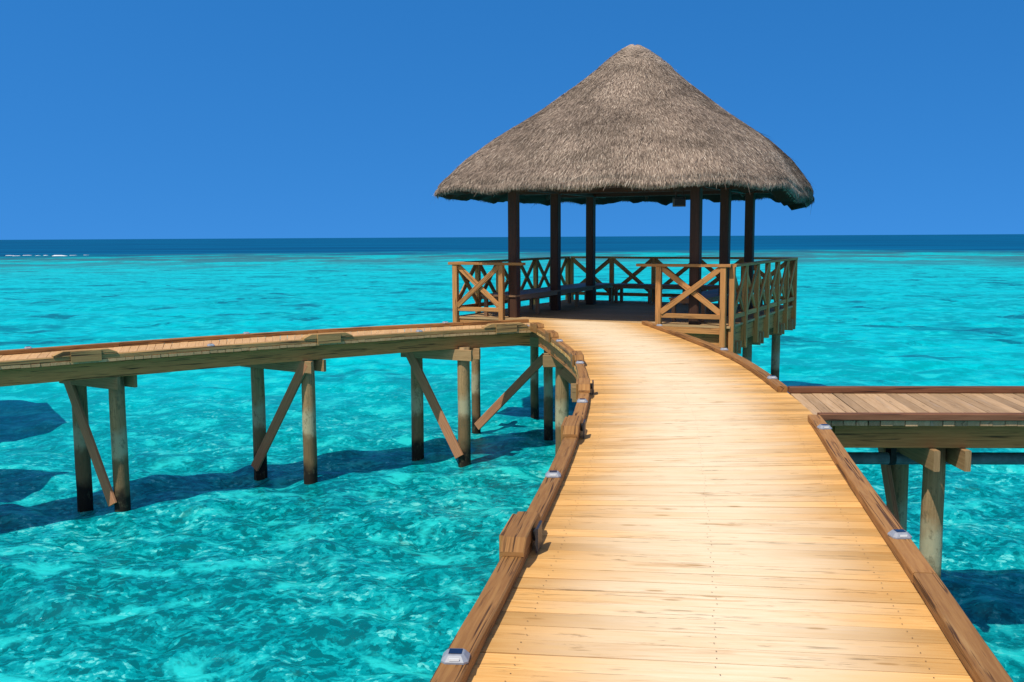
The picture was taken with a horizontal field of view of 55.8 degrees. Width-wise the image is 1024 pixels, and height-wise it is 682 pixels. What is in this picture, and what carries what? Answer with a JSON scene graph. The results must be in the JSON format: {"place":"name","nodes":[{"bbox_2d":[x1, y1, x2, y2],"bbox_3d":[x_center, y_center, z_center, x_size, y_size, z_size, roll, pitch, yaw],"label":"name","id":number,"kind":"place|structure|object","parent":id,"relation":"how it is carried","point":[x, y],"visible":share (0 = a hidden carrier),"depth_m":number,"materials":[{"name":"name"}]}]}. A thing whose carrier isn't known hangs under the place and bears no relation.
{"place":"outdoors","nodes":[
{"label":"outdoors","id":0,"kind":"place"},
{"bbox_2d":[4,255,64,255],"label":"surf","id":1,"kind":"structure","parent":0,"point":[36,255],"depth_m":232.69,"materials":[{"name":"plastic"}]},
{"bbox_2d":[0,234,1023,681],"bbox_3d":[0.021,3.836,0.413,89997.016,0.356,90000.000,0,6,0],"label":"water","id":2,"kind":"structure","parent":0,"point":[372,554],"depth_m":17.44,"materials":[{"name":"teal liquid"}]},
{"bbox_2d":[0,319,530,511],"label":"boardwalk","id":3,"kind":"structure","parent":2,"relation":"in","point":[115,369],"depth_m":14.90,"materials":[{"name":"brown wood"}]},
{"bbox_2d":[434,44,814,440],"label":"pavilion","id":4,"kind":"structure","parent":2,"relation":"in","point":[632,123],"depth_m":18.42,"materials":[{"name":"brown wood"}]},
{"bbox_2d":[481,283,614,315],"bbox_3d":[0.958,-0.967,21.781,0.792,0.446,5.450,3,7,27],"label":"bench","id":5,"kind":"object","parent":4,"relation":"on","point":[538,293],"visible":0.81,"depth_m":21.37,"materials":[{"name":"brown wood"}]},
{"bbox_2d":[611,283,718,303],"bbox_3d":[3.751,-1.123,23.083,2.750,0.446,0.512,3,7,27],"label":"bench","id":6,"kind":"object","parent":4,"relation":"on","point":[622,286],"visible":0.6,"depth_m":23.13,"materials":[{"name":"brown wood"}]},
{"bbox_2d":[672,188,685,206],"bbox_3d":[3.034,-2.682,17.543,0.232,0.485,0.176,0,6,7],"label":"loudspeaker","id":7,"kind":"object","parent":4,"relation":"attached to","point":[679,201],"visible":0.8,"depth_m":17.49,"materials":[{"name":"plastic"}]},
{"bbox_2d":[669,287,764,321],"bbox_3d":[4.393,-0.821,20.248,0.712,0.446,4.980,3,7,27],"label":"bench","id":8,"kind":"object","parent":4,"relation":"on","point":[712,295],"visible":0.27,"depth_m":18.48,"materials":[{"name":"brown wood"}]},
{"bbox_2d":[430,319,1012,681],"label":"boardwalk","id":9,"kind":"structure","parent":2,"relation":"in","point":[699,510],"depth_m":4.88,"materials":[{"name":"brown wood"}]},
{"bbox_2d":[441,648,469,664],"bbox_3d":[-0.206,1.150,3.543,0.100,0.030,0.096,0,6,4],"label":"solar light","id":10,"kind":"object","parent":9,"relation":"on","point":[456,656],"visible":1,"depth_m":3.51,"materials":[{"name":"plastic"}]},
{"bbox_2d":[545,470,560,477],"bbox_3d":[0.266,0.856,6.248,0.100,0.030,0.096,0,6,3],"label":"solar light","id":11,"kind":"object","parent":9,"relation":"on","point":[553,474],"visible":1,"depth_m":6.21,"materials":[{"name":"plastic"}]},
{"bbox_2d":[577,398,587,402],"bbox_3d":[0.656,0.554,9.032,0.100,0.030,0.096,0,6,3],"label":"solar light","id":12,"kind":"object","parent":9,"relation":"on","point":[582,400],"visible":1,"depth_m":8.99,"materials":[{"name":"plastic"}]},
{"bbox_2d":[767,375,777,378],"bbox_3d":[2.813,0.389,10.453,0.100,0.030,0.096,0,6,0],"label":"solar light","id":13,"kind":"object","parent":9,"relation":"on","point":[771,377],"visible":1,"depth_m":10.42,"materials":[{"name":"plastic"}]},
{"bbox_2d":[817,424,831,428],"bbox_3d":[2.501,0.683,7.739,0.100,0.030,0.096,-1,6,-2],"label":"solar light","id":14,"kind":"object","parent":9,"relation":"on","point":[823,426],"visible":1,"depth_m":7.71,"materials":[{"name":"plastic"}]},
{"bbox_2d":[887,529,911,538],"bbox_3d":[1.987,0.986,4.955,0.100,0.030,0.096,-1,6,-2],"label":"solar light","id":15,"kind":"object","parent":9,"relation":"on","point":[898,534],"visible":1,"depth_m":4.92,"materials":[{"name":"plastic"}]},
{"bbox_2d":[788,386,1023,578],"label":"boardwalk","id":16,"kind":"structure","parent":2,"relation":"in","point":[932,430],"depth_m":8.76,"materials":[{"name":"brown wood"}]},
{"bbox_2d":[847,448,1023,464],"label":"pipe","id":17,"kind":"object","parent":16,"relation":"hanging from","point":[891,456],"visible":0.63,"depth_m":9.15,"materials":[{"name":"black rubber"}]},
{"bbox_2d":[0,0,1023,239],"label":"sky","id":18,"kind":"structure","parent":0,"point":[120,119],"materials":[{"name":"blue"}]}
]}

